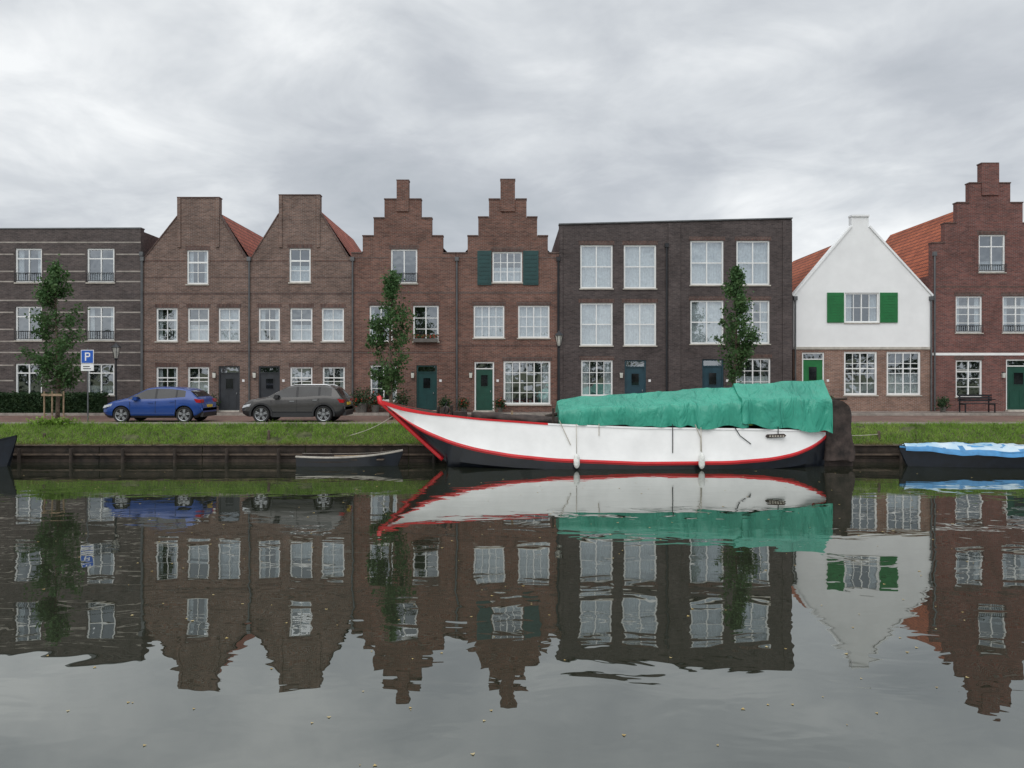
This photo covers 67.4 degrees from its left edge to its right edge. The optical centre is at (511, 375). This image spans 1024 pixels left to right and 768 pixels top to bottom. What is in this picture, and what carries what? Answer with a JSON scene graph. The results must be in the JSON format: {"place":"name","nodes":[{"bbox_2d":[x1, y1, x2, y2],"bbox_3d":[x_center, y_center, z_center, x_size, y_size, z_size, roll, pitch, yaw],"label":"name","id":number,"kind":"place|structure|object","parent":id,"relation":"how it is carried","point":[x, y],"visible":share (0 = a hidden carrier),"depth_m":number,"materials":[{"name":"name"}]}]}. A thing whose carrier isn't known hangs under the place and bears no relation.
{"place":"outdoors","nodes":[
{"label":"outdoors","id":0,"kind":"place"},
{"bbox_2d":[0,462,1023,767],"bbox_3d":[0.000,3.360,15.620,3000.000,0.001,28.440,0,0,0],"label":"water","id":1,"kind":"structure","parent":0,"point":[578,638],"depth_m":10.71,"materials":[{"name":"grey liquid"}]},
{"bbox_2d":[0,435,16,466],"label":"moored boat","id":2,"kind":"object","parent":1,"relation":"on","point":[7,446],"visible":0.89,"depth_m":28.39,"materials":[{"name":"grey wood"}]},
{"bbox_2d":[295,449,402,466],"bbox_3d":[-6.027,3.135,28.750,3.890,0.750,1.259,0,0,0],"label":"rowing boat","id":3,"kind":"object","parent":1,"relation":"on","point":[389,458],"visible":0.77,"depth_m":28.37,"materials":[{"name":"grey wood"}]},
{"bbox_2d":[37,474,972,765],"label":"floating leaves","id":4,"kind":"object","parent":1,"relation":"on","point":[471,616],"visible":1,"depth_m":9.47,"materials":[{"name":"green plant"}]},
{"bbox_2d":[350,380,877,468],"bbox_3d":[4.026,1.932,28.685,20.814,3.555,3.053,0,0,0],"label":"sailing barge","id":5,"kind":"object","parent":1,"relation":"on","point":[797,424],"visible":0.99,"depth_m":27.57,"materials":[{"name":"white metal"}]},
{"bbox_2d":[898,442,1023,467],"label":"covered boat","id":6,"kind":"object","parent":1,"relation":"on","point":[975,455],"visible":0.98,"depth_m":28.07,"materials":[{"name":"blue wood"}]},
{"bbox_2d":[0,414,1023,461],"bbox_3d":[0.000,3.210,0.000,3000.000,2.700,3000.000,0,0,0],"label":"ground","id":7,"kind":"structure","parent":0,"point":[302,435],"depth_m":30.34,"materials":[{"name":"green plant"}]},
{"bbox_2d":[14,254,90,419],"bbox_3d":[-19.853,-1.668,33.644,2.828,7.324,2.716,0,0,26],"label":"street tree","id":8,"kind":"object","parent":7,"relation":"on","point":[47,360],"visible":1,"depth_m":33.40,"materials":[{"name":"green plant"}]},
{"bbox_2d":[0,390,109,412],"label":"hedge","id":9,"kind":"object","parent":7,"relation":"on","point":[29,402],"visible":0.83,"depth_m":37.32,"materials":[{"name":"green plant"}]},
{"bbox_2d":[0,227,158,403],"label":"brick apartment block","id":10,"kind":"structure","parent":7,"relation":"on","point":[102,266],"depth_m":38.50,"materials":[{"name":"grey brick"}]},
{"bbox_2d":[16,248,113,394],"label":"window frames","id":11,"kind":"structure","parent":10,"relation":"in","point":[17,249],"depth_m":38.55,"materials":[{"name":"white paint"}]},
{"bbox_2d":[81,348,93,421],"bbox_3d":[-17.312,0.438,31.336,0.520,3.105,0.084,0,0,0],"label":"parking sign","id":12,"kind":"object","parent":7,"relation":"on","point":[87,360],"visible":0.92,"depth_m":31.30,"materials":[{"name":"metal"}]},
{"bbox_2d":[143,198,247,411],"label":"walls","id":13,"kind":"structure","parent":7,"relation":"on","point":[198,221],"depth_m":38.50,"materials":[{"name":"brown brick"}]},
{"bbox_2d":[140,257,144,391],"bbox_3d":[-18.501,-2.066,38.430,0.180,7.732,0.140,0,0,0],"label":"downpipe","id":14,"kind":"object","parent":13,"relation":"attached to","point":[142,259],"visible":0.78,"depth_m":38.39,"materials":[{"name":"metal"}]},
{"bbox_2d":[143,198,247,352],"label":"brick bands","id":15,"kind":"object","parent":13,"relation":"attached to","point":[194,293],"visible":1,"depth_m":38.49,"materials":[{"name":"brown brick"}]},
{"bbox_2d":[145,197,246,256],"bbox_3d":[-15.891,-7.441,38.680,5.029,3.020,0.420,0,0,0],"label":"coping","id":16,"kind":"object","parent":13,"relation":"attached to","point":[233,236],"visible":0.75,"depth_m":38.47,"materials":[{"name":"brick"}]},
{"bbox_2d":[155,246,240,366],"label":"lintels","id":17,"kind":"object","parent":13,"relation":"attached to","point":[193,306],"visible":1,"depth_m":38.49,"materials":[{"name":"brick"}]},
{"bbox_2d":[155,284,240,342],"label":"sills","id":18,"kind":"structure","parent":13,"relation":"attached to","point":[198,341],"depth_m":38.45,"materials":[{"name":"stone"}]},
{"bbox_2d":[157,250,239,393],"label":"window frames","id":19,"kind":"structure","parent":13,"relation":"attached to","point":[189,319],"depth_m":38.55,"materials":[{"name":"white wood"}]},
{"bbox_2d":[159,252,238,392],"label":"curtains","id":20,"kind":"object","parent":13,"relation":"attached to","point":[234,330],"visible":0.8,"depth_m":38.70,"materials":[{"name":"white fabric"}]},
{"bbox_2d":[163,252,238,386],"bbox_3d":[-15.742,-2.234,38.810,4.192,8.108,0.020,0,0,0],"label":"interior","id":21,"kind":"object","parent":13,"relation":"attached to","point":[194,314],"visible":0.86,"depth_m":38.82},
{"bbox_2d":[219,366,239,409],"bbox_3d":[-14.181,0.675,38.585,1.070,2.291,0.090,0,0,0],"label":"door frame","id":22,"kind":"object","parent":13,"relation":"attached to","point":[220,367],"visible":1,"depth_m":38.54,"materials":[{"name":"wood"}]},
{"bbox_2d":[220,373,238,409],"bbox_3d":[-14.181,0.850,38.575,0.930,1.901,0.090,0,0,0],"label":"door","id":23,"kind":"structure","parent":22,"relation":"attached to","point":[229,391],"depth_m":38.58,"materials":[{"name":"grey paint"}]},
{"bbox_2d":[250,195,351,399],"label":"walls","id":24,"kind":"structure","parent":7,"relation":"on","point":[298,219],"depth_m":38.50,"materials":[{"name":"brown brick"}]},
{"bbox_2d":[247,257,250,400],"bbox_3d":[-13.154,-2.066,38.430,0.180,7.732,0.140,0,0,0],"label":"downpipe","id":25,"kind":"object","parent":24,"relation":"attached to","point":[248,259],"visible":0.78,"depth_m":38.39,"materials":[{"name":"metal"}]},
{"bbox_2d":[259,366,279,397],"bbox_3d":[-12.170,0.675,38.585,1.069,2.291,0.090,0,0,0],"label":"door frame","id":26,"kind":"object","parent":24,"relation":"attached to","point":[260,367],"visible":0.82,"depth_m":38.54,"materials":[{"name":"black wood"}]},
{"bbox_2d":[260,373,278,397],"bbox_3d":[-12.170,0.850,38.575,0.929,1.901,0.090,0,0,0],"label":"door","id":27,"kind":"structure","parent":26,"relation":"attached to","point":[269,384],"depth_m":38.58,"materials":[{"name":"grey paint"}]},
{"bbox_2d":[251,194,348,256],"bbox_3d":[-10.630,-7.505,38.680,4.859,3.148,0.420,0,0,0],"label":"coping","id":28,"kind":"object","parent":24,"relation":"attached to","point":[337,239],"visible":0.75,"depth_m":38.47,"materials":[{"name":"brick"}]},
{"bbox_2d":[250,195,350,352],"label":"brick bands","id":29,"kind":"object","parent":24,"relation":"attached to","point":[302,293],"visible":1,"depth_m":38.49,"materials":[{"name":"brown brick"}]},
{"bbox_2d":[261,250,339,385],"bbox_3d":[-10.545,-2.277,38.810,4.321,8.194,0.020,0,0,0],"label":"interior","id":30,"kind":"object","parent":24,"relation":"attached to","point":[333,372],"visible":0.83,"depth_m":38.82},
{"bbox_2d":[257,282,344,342],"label":"sills","id":31,"kind":"structure","parent":24,"relation":"attached to","point":[300,341],"depth_m":38.45,"materials":[{"name":"stone"}]},
{"bbox_2d":[257,244,345,366],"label":"lintels","id":32,"kind":"object","parent":24,"relation":"attached to","point":[306,306],"visible":1,"depth_m":38.49,"materials":[{"name":"brick"}]},
{"bbox_2d":[261,266,342,387],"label":"curtains","id":33,"kind":"object","parent":24,"relation":"attached to","point":[328,332],"visible":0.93,"depth_m":38.70,"materials":[{"name":"white fabric"}]},
{"bbox_2d":[259,248,344,389],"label":"window frames","id":34,"kind":"structure","parent":24,"relation":"attached to","point":[301,309],"depth_m":38.55,"materials":[{"name":"white wood"}]},
{"bbox_2d":[339,239,350,256],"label":"side walls","id":35,"kind":"structure","parent":7,"relation":"on","point":[345,248],"depth_m":46.85,"materials":[{"name":"brown brick"}]},
{"bbox_2d":[322,213,361,256],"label":"roof","id":36,"kind":"structure","parent":35,"relation":"on","point":[349,242],"depth_m":41.56,"materials":[{"name":"tile"}]},
{"bbox_2d":[364,266,417,419],"bbox_3d":[-5.336,-1.444,33.753,2.446,6.875,1.995,0,0,27],"label":"street tree","id":37,"kind":"object","parent":7,"relation":"on","point":[388,320],"visible":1,"depth_m":33.51,"materials":[{"name":"green plant"}]},
{"bbox_2d":[352,182,455,411],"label":"walls","id":38,"kind":"structure","parent":7,"relation":"on","point":[393,226],"depth_m":38.50,"materials":[{"name":"brick"}]},
{"bbox_2d":[350,257,354,402],"bbox_3d":[-7.978,-2.066,38.430,0.180,7.732,0.140,0,0,0],"label":"downpipe","id":39,"kind":"object","parent":38,"relation":"attached to","point":[352,259],"visible":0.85,"depth_m":38.39,"materials":[{"name":"metal"}]},
{"bbox_2d":[371,307,394,397],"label":"curtains","id":40,"kind":"object","parent":38,"relation":"attached to","point":[374,384],"visible":0.29,"depth_m":38.70,"materials":[{"name":"white fabric"}]},
{"bbox_2d":[351,179,454,253],"bbox_3d":[-5.433,-7.968,38.675,5.259,3.696,0.420,0,0,0],"label":"coping","id":41,"kind":"object","parent":38,"relation":"on","point":[396,199],"visible":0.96,"depth_m":38.47,"materials":[{"name":"brick"}]},
{"bbox_2d":[368,245,439,364],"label":"lintels","id":42,"kind":"object","parent":38,"relation":"attached to","point":[412,302],"visible":0.73,"depth_m":38.49,"materials":[{"name":"brick"}]},
{"bbox_2d":[353,181,455,352],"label":"brick bands","id":43,"kind":"object","parent":38,"relation":"attached to","point":[402,196],"visible":1,"depth_m":38.49,"materials":[{"name":"brown brick"}]},
{"bbox_2d":[370,249,438,400],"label":"window frames","id":44,"kind":"structure","parent":38,"relation":"attached to","point":[392,250],"depth_m":38.55,"materials":[{"name":"white wood"}]},
{"bbox_2d":[375,251,436,398],"bbox_3d":[-5.411,-2.256,38.810,3.465,8.151,0.020,0,0,0],"label":"interior","id":45,"kind":"object","parent":38,"relation":"attached to","point":[410,261],"visible":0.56,"depth_m":38.82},
{"bbox_2d":[412,334,437,341],"bbox_3d":[-4.312,-1.874,38.324,1.334,0.412,0.248,0,0,0],"label":"window box","id":46,"kind":"object","parent":38,"relation":"attached to","point":[425,340],"depth_m":38.25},
{"bbox_2d":[417,365,436,409],"bbox_3d":[-4.278,0.653,38.585,1.027,2.333,0.090,0,0,0],"label":"door frame","id":47,"kind":"object","parent":38,"relation":"attached to","point":[427,372],"visible":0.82,"depth_m":38.54,"materials":[{"name":"wood"}]},
{"bbox_2d":[418,373,435,409],"bbox_3d":[-4.278,0.828,38.575,0.887,1.943,0.090,0,0,0],"label":"door","id":48,"kind":"structure","parent":47,"relation":"attached to","point":[426,391],"depth_m":38.58,"materials":[{"name":"teal paint"}]},
{"bbox_2d":[456,200,558,411],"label":"walls","id":49,"kind":"structure","parent":7,"relation":"on","point":[497,228],"depth_m":38.50,"materials":[{"name":"brick"}]},
{"bbox_2d":[474,362,493,409],"bbox_3d":[-1.390,0.568,38.585,0.984,2.504,0.090,0,0,0],"label":"door frame","id":50,"kind":"object","parent":49,"relation":"attached to","point":[475,368],"visible":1,"depth_m":38.54,"materials":[{"name":"white wood"}]},
{"bbox_2d":[476,369,492,409],"bbox_3d":[-1.390,0.743,38.575,0.844,2.114,0.090,0,0,0],"label":"door","id":51,"kind":"structure","parent":50,"relation":"attached to","point":[484,388],"depth_m":38.58,"materials":[{"name":"green paint"}]},
{"bbox_2d":[455,179,558,252],"bbox_3d":[-0.229,-7.990,38.675,5.203,3.739,0.420,0,0,0],"label":"coping","id":52,"kind":"object","parent":49,"relation":"on","point":[499,199],"visible":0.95,"depth_m":38.47,"materials":[{"name":"brick"}]},
{"bbox_2d":[477,251,537,284],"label":"shutters","id":53,"kind":"object","parent":49,"relation":"attached to","point":[484,267],"visible":1,"depth_m":38.44,"materials":[{"name":"teal wood"}]},
{"bbox_2d":[458,180,556,346],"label":"brick bands","id":54,"kind":"object","parent":49,"relation":"attached to","point":[507,195],"visible":0.93,"depth_m":38.43,"materials":[{"name":"brown brick"}]},
{"bbox_2d":[476,254,540,402],"bbox_3d":[0.000,-2.191,38.810,3.850,8.023,0.020,0,0,0],"label":"interior","id":55,"kind":"object","parent":49,"relation":"attached to","point":[526,387],"visible":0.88,"depth_m":38.82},
{"bbox_2d":[475,268,547,402],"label":"curtains","id":56,"kind":"object","parent":49,"relation":"attached to","point":[496,315],"visible":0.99,"depth_m":38.70,"materials":[{"name":"white fabric"}]},
{"bbox_2d":[474,252,549,403],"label":"window frames","id":57,"kind":"structure","parent":49,"relation":"attached to","point":[519,362],"depth_m":38.55,"materials":[{"name":"white wood"}]},
{"bbox_2d":[472,248,551,360],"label":"lintels","id":58,"kind":"object","parent":49,"relation":"attached to","point":[517,303],"visible":1,"depth_m":38.49,"materials":[{"name":"brick"}]},
{"bbox_2d":[473,282,550,405],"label":"sills","id":59,"kind":"structure","parent":49,"relation":"attached to","point":[517,338],"depth_m":38.45,"materials":[{"name":"stone"}]},
{"bbox_2d":[0,413,1023,424],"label":"kerb","id":60,"kind":"structure","parent":7,"relation":"on","point":[544,414],"depth_m":37.00,"materials":[{"name":"concrete"}]},
{"bbox_2d":[11,444,1021,462],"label":"quay wall","id":61,"kind":"structure","parent":7,"relation":"on","point":[174,451],"depth_m":29.79,"materials":[{"name":"brown wood"}]},
{"bbox_2d":[559,219,791,398],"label":"walls","id":62,"kind":"structure","parent":7,"relation":"on","point":[692,357],"depth_m":38.50,"materials":[{"name":"brown brick"}]},
{"bbox_2d":[665,243,668,390],"bbox_3d":[7.743,-2.408,38.430,0.180,8.417,0.140,0,0,0],"label":"downpipe","id":63,"kind":"object","parent":62,"relation":"attached to","point":[666,245],"visible":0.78,"depth_m":38.39,"materials":[{"name":"black metal"}]},
{"bbox_2d":[625,359,722,393],"bbox_3d":[8.128,0.504,38.585,4.962,2.633,0.090,0,0,0],"label":"door frame","id":64,"kind":"object","parent":62,"relation":"attached to","point":[644,361],"visible":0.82,"depth_m":38.54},
{"bbox_2d":[582,243,767,393],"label":"curtains","id":65,"kind":"object","parent":62,"relation":"attached to","point":[647,280],"visible":0.84,"depth_m":38.70,"materials":[{"name":"white fabric"}]},
{"bbox_2d":[580,241,769,395],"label":"window frames","id":66,"kind":"structure","parent":62,"relation":"attached to","point":[654,304],"depth_m":38.55,"materials":[{"name":"white wood"}]},
{"bbox_2d":[579,285,770,346],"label":"sills","id":67,"kind":"structure","parent":62,"relation":"attached to","point":[656,289],"depth_m":38.45,"materials":[{"name":"stone"}]},
{"bbox_2d":[559,221,791,399],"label":"pier","id":68,"kind":"structure","parent":62,"relation":"attached to","point":[674,307],"depth_m":38.44,"materials":[{"name":"brown brick"}]},
{"bbox_2d":[579,237,771,359],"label":"lintels","id":69,"kind":"object","parent":62,"relation":"attached to","point":[656,300],"visible":0.9,"depth_m":38.49,"materials":[{"name":"brick"}]},
{"bbox_2d":[558,217,792,225],"bbox_3d":[8.197,-7.733,38.655,11.707,0.360,0.450,0,0,0],"label":"coping","id":70,"kind":"object","parent":62,"relation":"on","point":[674,221],"visible":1,"depth_m":38.43,"materials":[{"name":"metal"}]},
{"bbox_2d":[590,302,767,393],"bbox_3d":[8.192,-2.469,38.810,9.540,8.579,0.020,0,0,0],"label":"interior","id":71,"kind":"object","parent":62,"relation":"attached to","point":[756,363],"visible":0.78,"depth_m":38.82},
{"bbox_2d":[710,264,762,385],"bbox_3d":[10.073,-1.540,34.228,2.136,7.069,2.231,0,0,-25],"label":"street tree","id":72,"kind":"object","parent":7,"relation":"on","point":[740,302],"visible":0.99,"depth_m":34.00,"materials":[{"name":"green plant"}]},
{"bbox_2d":[792,217,930,410],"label":"walls","id":73,"kind":"structure","parent":7,"relation":"on","point":[861,257],"depth_m":39.30,"materials":[{"name":"paint"}]},
{"bbox_2d":[802,352,823,380],"bbox_3d":[15.414,0.321,39.385,1.135,2.999,0.090,0,0,0],"label":"door frame","id":74,"kind":"object","parent":73,"relation":"attached to","point":[822,353],"visible":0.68,"depth_m":39.34,"materials":[{"name":"white wood"}]},
{"bbox_2d":[803,360,821,380],"bbox_3d":[15.414,0.495,39.375,0.995,2.609,0.090,0,0,0],"label":"door","id":75,"kind":"structure","parent":74,"relation":"attached to","point":[812,370],"depth_m":39.38,"materials":[{"name":"green paint"}]},
{"bbox_2d":[803,294,916,381],"bbox_3d":[17.881,-1.208,39.616,6.070,6.056,0.016,0,0,0],"label":"interior","id":76,"kind":"object","parent":73,"relation":"attached to","point":[848,359],"visible":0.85,"depth_m":39.62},
{"bbox_2d":[827,293,897,322],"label":"shutters","id":77,"kind":"object","parent":73,"relation":"attached to","point":[888,307],"visible":1,"depth_m":39.24,"materials":[{"name":"green wood"}]},
{"bbox_2d":[792,215,933,348],"bbox_3d":[17.946,-4.773,39.450,7.240,6.883,0.420,0,0,0],"label":"coping","id":78,"kind":"object","parent":73,"relation":"on","point":[821,260],"visible":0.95,"depth_m":39.25,"materials":[{"name":"paint"}]},
{"bbox_2d":[793,296,933,410],"bbox_3d":[17.947,-1.121,39.230,7.123,5.843,0.140,0,0,0],"label":"downpipe","id":79,"kind":"object","parent":73,"relation":"attached to","point":[795,298],"visible":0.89,"depth_m":39.19,"materials":[{"name":"metal"}]},
{"bbox_2d":[845,294,916,392],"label":"curtains","id":80,"kind":"object","parent":73,"relation":"attached to","point":[872,317],"visible":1,"depth_m":39.50,"materials":[{"name":"white fabric"}]},
{"bbox_2d":[844,293,919,394],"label":"window frames","id":81,"kind":"structure","parent":73,"relation":"attached to","point":[895,368],"depth_m":39.36,"materials":[{"name":"white wood"}]},
{"bbox_2d":[919,276,927,287],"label":"side walls","id":82,"kind":"structure","parent":7,"relation":"on","point":[924,280],"depth_m":39.95,"materials":[{"name":"red brick"}]},
{"bbox_2d":[885,212,952,277],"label":"roof","id":83,"kind":"structure","parent":82,"relation":"on","point":[909,246],"depth_m":43.93,"materials":[{"name":"tile"}]},
{"bbox_2d":[851,411,1005,411],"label":"house plinth","id":84,"kind":"structure","parent":7,"relation":"on","point":[925,411],"depth_m":39.22,"materials":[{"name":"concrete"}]},
{"bbox_2d":[928,164,1023,410],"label":"walls","id":85,"kind":"structure","parent":7,"relation":"on","point":[957,259],"depth_m":39.30,"materials":[{"name":"red brick"}]},
{"bbox_2d":[932,252,936,410],"bbox_3d":[21.593,-2.257,39.230,0.180,8.113,0.140,0,0,0],"label":"downpipe","id":86,"kind":"object","parent":85,"relation":"attached to","point":[934,254],"visible":1,"depth_m":39.19,"materials":[{"name":"metal"}]},
{"bbox_2d":[928,162,1023,243],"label":"coping","id":87,"kind":"object","parent":85,"relation":"on","point":[969,202],"visible":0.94,"depth_m":39.27,"materials":[{"name":"brick"}]},
{"bbox_2d":[932,164,1023,354],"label":"brick bands","id":88,"kind":"object","parent":85,"relation":"attached to","point":[989,179],"visible":1,"depth_m":39.23,"materials":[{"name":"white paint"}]},
{"bbox_2d":[954,231,1023,359],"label":"lintels","id":89,"kind":"object","parent":85,"relation":"attached to","point":[982,294],"visible":1,"depth_m":39.29,"materials":[{"name":"brick"}]},
{"bbox_2d":[956,235,1023,396],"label":"window frames","id":90,"kind":"structure","parent":85,"relation":"attached to","point":[980,314],"depth_m":39.35,"materials":[{"name":"white wood"}]},
{"bbox_2d":[957,237,1023,393],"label":"interior","id":91,"kind":"object","parent":85,"relation":"attached to","point":[973,366],"visible":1,"depth_m":39.62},
{"bbox_2d":[957,261,1023,330],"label":"curtains","id":92,"kind":"object","parent":85,"relation":"attached to","point":[976,303],"visible":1,"depth_m":39.50,"materials":[{"name":"white fabric"}]},
{"bbox_2d":[1007,367,1023,409],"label":"door","id":93,"kind":"structure","parent":85,"relation":"attached to","point":[1015,388],"depth_m":39.38,"materials":[{"name":"green paint"}]},
{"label":"side walls","id":94,"kind":"object","parent":7,"relation":"on","visible":0},
{"bbox_2d":[222,215,262,256],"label":"roof","id":95,"kind":"structure","parent":94,"relation":"on","point":[248,240],"depth_m":40.62,"materials":[{"name":"tile"}]},
{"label":"side walls","id":96,"kind":"object","parent":7,"relation":"on","visible":0},
{"bbox_2d":[792,246,830,291],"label":"roof","id":97,"kind":"structure","parent":96,"relation":"on","point":[802,267],"depth_m":43.89,"materials":[{"name":"orange tile"}]},
{"bbox_2d":[0,416,1023,421],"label":"road","id":98,"kind":"structure","parent":0,"point":[384,418],"depth_m":33.73,"materials":[{"name":"grey asphalt"}]},
{"bbox_2d":[111,343,120,400],"bbox_3d":[-18.302,0.211,35.500,0.423,3.459,0.480,0,0,0],"label":"street lamp","id":99,"kind":"object","parent":98,"relation":"on","point":[115,347],"visible":0.84,"depth_m":35.46,"materials":[{"name":"black metal"}]},
{"bbox_2d":[103,387,216,421],"bbox_3d":[-14.696,1.200,32.150,4.129,1.469,2.055,0,0,0],"label":"parked car","id":100,"kind":"object","parent":98,"relation":"on","point":[183,404],"visible":0.98,"depth_m":31.31,"materials":[{"name":"blue paint"}]},
{"bbox_2d":[242,384,352,421],"bbox_3d":[-8.939,1.151,32.150,4.269,1.566,2.074,0,0,0],"label":"parked car","id":101,"kind":"object","parent":98,"relation":"on","point":[325,402],"visible":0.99,"depth_m":31.29,"materials":[{"name":"grey paint"}]},
{"bbox_2d":[554,331,562,400],"bbox_3d":[2.212,-0.086,36.200,0.423,4.052,0.480,0,0,0],"label":"street lamp","id":102,"kind":"object","parent":98,"relation":"on","point":[559,337],"visible":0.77,"depth_m":36.17,"materials":[{"name":"black metal"}]},
{"bbox_2d":[0,0,1023,261],"label":"sky","id":103,"kind":"structure","parent":0,"point":[819,114],"materials":[{"name":"grey"}]},
{"bbox_2d":[103,412,1023,412],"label":"pavement","id":104,"kind":"structure","parent":0,"point":[851,412],"depth_m":37.74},
{"bbox_2d":[350,383,375,411],"bbox_3d":[-7.362,1.093,37.992,1.347,1.454,1.364,0,0,0],"label":"potted plant","id":105,"kind":"object","parent":104,"relation":"on","point":[364,405],"visible":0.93,"depth_m":37.77,"materials":[{"name":"green plant"}]},
{"bbox_2d":[366,389,385,411],"bbox_3d":[-6.634,1.243,37.997,1.356,1.154,0.998,0,0,0],"label":"potted plant","id":106,"kind":"object","parent":104,"relation":"on","point":[375,406],"visible":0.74,"depth_m":37.82,"materials":[{"name":"green plant"}]},
{"bbox_2d":[393,388,410,405],"bbox_3d":[-5.471,1.218,37.942,0.977,1.204,1.390,0,0,41],"label":"potted plant","id":107,"kind":"object","parent":104,"relation":"on","point":[396,398],"visible":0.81,"depth_m":37.92,"materials":[{"name":"green plant"}]},
{"bbox_2d":[492,397,506,411],"bbox_3d":[-0.611,1.490,37.945,0.794,0.897,0.759,0,0,0],"label":"potted plant","id":108,"kind":"object","parent":104,"relation":"on","point":[500,403],"visible":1,"depth_m":37.87,"materials":[{"name":"green plant"}]},
{"bbox_2d":[934,396,951,411],"bbox_3d":[21.302,1.408,37.979,0.889,0.944,0.865,0,0,0],"label":"potted plant","id":109,"kind":"object","parent":104,"relation":"on","point":[941,402],"visible":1,"depth_m":37.87,"materials":[{"name":"green plant"}]},
{"bbox_2d":[957,394,997,412],"bbox_3d":[22.884,1.380,37.775,1.689,0.880,0.550,0,0,0],"label":"park bench","id":110,"kind":"object","parent":104,"relation":"on","point":[988,398],"visible":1,"depth_m":37.97,"materials":[{"name":"brown wood"}]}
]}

